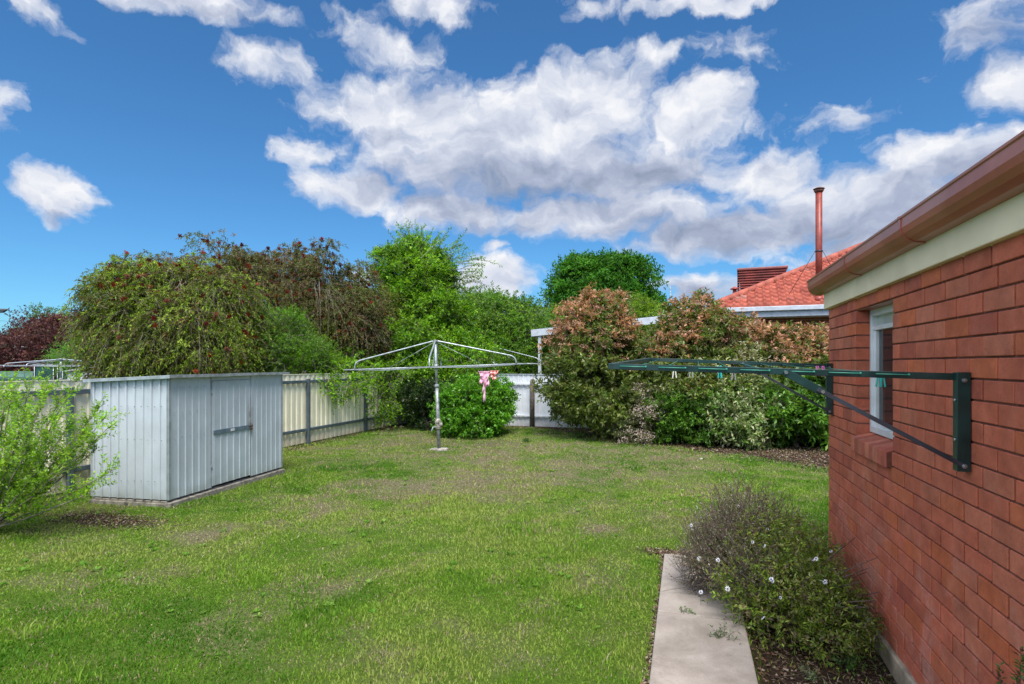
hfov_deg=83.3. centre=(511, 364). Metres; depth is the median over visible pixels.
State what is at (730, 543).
daisy bush
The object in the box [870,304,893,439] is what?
window
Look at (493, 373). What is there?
pink cloth
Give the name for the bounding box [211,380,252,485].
door
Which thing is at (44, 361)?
rotary clothes hoist
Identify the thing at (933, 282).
brick house
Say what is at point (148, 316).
bottlebrush tree
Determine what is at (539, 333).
veranda
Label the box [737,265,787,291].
rooftop cooler
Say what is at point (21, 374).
green metal fence
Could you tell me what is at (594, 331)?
photinia shrub
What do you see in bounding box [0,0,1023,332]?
sky
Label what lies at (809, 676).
weed
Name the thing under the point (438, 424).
rotary clothes hoist
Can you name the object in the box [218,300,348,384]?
feathery shrub
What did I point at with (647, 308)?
yellow green tree
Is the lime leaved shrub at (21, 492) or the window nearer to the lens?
the window
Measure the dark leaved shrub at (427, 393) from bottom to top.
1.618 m
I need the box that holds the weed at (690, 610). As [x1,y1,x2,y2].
[680,605,696,614]
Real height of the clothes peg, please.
0.070 m
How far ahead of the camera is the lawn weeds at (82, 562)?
5.36 m
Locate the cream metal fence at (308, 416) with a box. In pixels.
[0,372,408,496]
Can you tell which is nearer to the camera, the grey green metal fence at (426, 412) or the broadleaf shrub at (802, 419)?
the broadleaf shrub at (802, 419)
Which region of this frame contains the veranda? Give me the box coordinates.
[531,316,665,373]
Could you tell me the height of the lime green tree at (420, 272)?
6.536 m
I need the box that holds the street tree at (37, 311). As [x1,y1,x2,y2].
[19,301,69,327]
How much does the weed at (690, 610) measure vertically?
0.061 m
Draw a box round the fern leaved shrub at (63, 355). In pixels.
[40,335,103,379]
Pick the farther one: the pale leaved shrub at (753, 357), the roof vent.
the roof vent
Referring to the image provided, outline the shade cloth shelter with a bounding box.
[34,364,74,379]
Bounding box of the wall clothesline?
[608,358,970,471]
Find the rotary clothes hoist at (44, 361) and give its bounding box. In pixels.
[0,358,82,379]
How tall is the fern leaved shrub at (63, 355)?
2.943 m
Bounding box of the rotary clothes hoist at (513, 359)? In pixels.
[471,347,543,366]
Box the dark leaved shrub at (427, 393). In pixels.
[396,374,454,431]
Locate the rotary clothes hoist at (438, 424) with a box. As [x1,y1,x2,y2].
[344,340,526,450]
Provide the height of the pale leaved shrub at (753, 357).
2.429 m
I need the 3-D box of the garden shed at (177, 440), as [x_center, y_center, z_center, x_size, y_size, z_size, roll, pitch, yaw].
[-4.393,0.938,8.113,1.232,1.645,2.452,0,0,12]
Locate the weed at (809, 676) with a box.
[792,660,826,683]
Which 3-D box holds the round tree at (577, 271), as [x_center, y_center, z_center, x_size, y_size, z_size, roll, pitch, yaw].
[5.897,-2.826,35.823,8.588,9.157,7.296,0,0,17]
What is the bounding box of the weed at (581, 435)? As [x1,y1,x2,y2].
[567,428,592,438]
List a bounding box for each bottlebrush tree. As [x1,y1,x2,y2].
[49,249,298,379]
[158,228,400,373]
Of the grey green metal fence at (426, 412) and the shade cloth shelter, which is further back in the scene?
the shade cloth shelter
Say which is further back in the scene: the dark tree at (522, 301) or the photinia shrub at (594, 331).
the dark tree at (522, 301)
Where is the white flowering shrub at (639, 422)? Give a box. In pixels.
[611,379,670,444]
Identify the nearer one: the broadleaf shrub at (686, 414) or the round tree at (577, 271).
the broadleaf shrub at (686, 414)
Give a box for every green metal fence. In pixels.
[0,371,33,380]
[409,377,490,422]
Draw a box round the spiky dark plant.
[995,646,1023,683]
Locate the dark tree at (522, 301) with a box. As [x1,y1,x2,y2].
[461,288,550,373]
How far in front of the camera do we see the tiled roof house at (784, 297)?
16.82 m
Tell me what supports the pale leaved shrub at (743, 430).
on the ground at (368, 653)
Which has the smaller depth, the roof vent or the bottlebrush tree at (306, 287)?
the bottlebrush tree at (306, 287)
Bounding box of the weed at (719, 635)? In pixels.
[708,622,741,644]
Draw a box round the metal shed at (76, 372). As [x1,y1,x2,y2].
[65,367,111,379]
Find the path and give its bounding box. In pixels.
[649,554,757,683]
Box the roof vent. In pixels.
[730,287,738,292]
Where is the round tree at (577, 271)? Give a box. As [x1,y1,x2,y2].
[537,246,674,353]
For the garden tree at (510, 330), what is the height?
5.159 m
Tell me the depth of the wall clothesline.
2.61 m
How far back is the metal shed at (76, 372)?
16.73 m
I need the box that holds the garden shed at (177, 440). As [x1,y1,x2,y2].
[83,372,289,507]
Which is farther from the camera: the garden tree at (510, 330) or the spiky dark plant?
the garden tree at (510, 330)
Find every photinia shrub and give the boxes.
[528,279,661,440]
[625,287,769,435]
[718,311,829,439]
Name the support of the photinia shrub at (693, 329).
on the ground at (368, 653)
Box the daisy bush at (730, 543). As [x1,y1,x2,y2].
[663,470,887,671]
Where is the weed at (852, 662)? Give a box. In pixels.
[826,644,883,679]
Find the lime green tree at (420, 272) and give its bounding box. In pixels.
[275,218,505,431]
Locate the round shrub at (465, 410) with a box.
[427,372,520,439]
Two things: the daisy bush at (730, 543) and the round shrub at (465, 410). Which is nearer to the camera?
the daisy bush at (730, 543)
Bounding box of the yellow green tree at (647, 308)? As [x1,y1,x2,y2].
[535,290,663,346]
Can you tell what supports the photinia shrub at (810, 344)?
on the ground at (368, 653)
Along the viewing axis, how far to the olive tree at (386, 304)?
16.08 m
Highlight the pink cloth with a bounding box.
[489,370,498,379]
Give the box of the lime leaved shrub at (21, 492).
[0,362,129,526]
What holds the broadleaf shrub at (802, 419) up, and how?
on the ground at (368, 653)
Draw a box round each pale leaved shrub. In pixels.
[692,365,792,450]
[708,334,799,386]
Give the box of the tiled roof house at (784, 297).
[705,187,863,339]
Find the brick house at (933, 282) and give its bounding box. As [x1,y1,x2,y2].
[807,130,1023,683]
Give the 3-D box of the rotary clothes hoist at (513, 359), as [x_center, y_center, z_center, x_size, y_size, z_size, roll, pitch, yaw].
[-0.628,0.590,19.500,2.561,2.420,2.561,0,0,-28]
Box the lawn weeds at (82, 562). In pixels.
[0,427,756,683]
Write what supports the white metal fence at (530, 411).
on the ground at (368, 653)
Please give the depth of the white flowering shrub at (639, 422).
12.32 m
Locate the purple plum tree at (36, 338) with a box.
[0,304,76,370]
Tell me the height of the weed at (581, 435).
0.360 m
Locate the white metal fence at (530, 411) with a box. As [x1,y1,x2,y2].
[496,374,706,429]
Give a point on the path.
(687, 649)
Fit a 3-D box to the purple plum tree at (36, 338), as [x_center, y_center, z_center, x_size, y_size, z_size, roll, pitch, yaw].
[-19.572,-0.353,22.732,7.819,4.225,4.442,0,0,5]
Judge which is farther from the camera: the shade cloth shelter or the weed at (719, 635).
the shade cloth shelter
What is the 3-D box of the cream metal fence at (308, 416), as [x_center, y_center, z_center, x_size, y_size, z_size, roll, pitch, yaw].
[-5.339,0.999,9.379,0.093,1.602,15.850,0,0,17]
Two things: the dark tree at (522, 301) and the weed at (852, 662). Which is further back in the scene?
the dark tree at (522, 301)
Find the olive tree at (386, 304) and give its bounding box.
[276,270,408,372]
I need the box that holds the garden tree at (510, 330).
[450,279,569,373]
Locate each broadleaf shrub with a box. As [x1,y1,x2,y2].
[635,381,739,447]
[750,367,829,450]
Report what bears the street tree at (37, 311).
on the ground at (368, 653)
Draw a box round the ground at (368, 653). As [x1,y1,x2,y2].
[0,373,896,683]

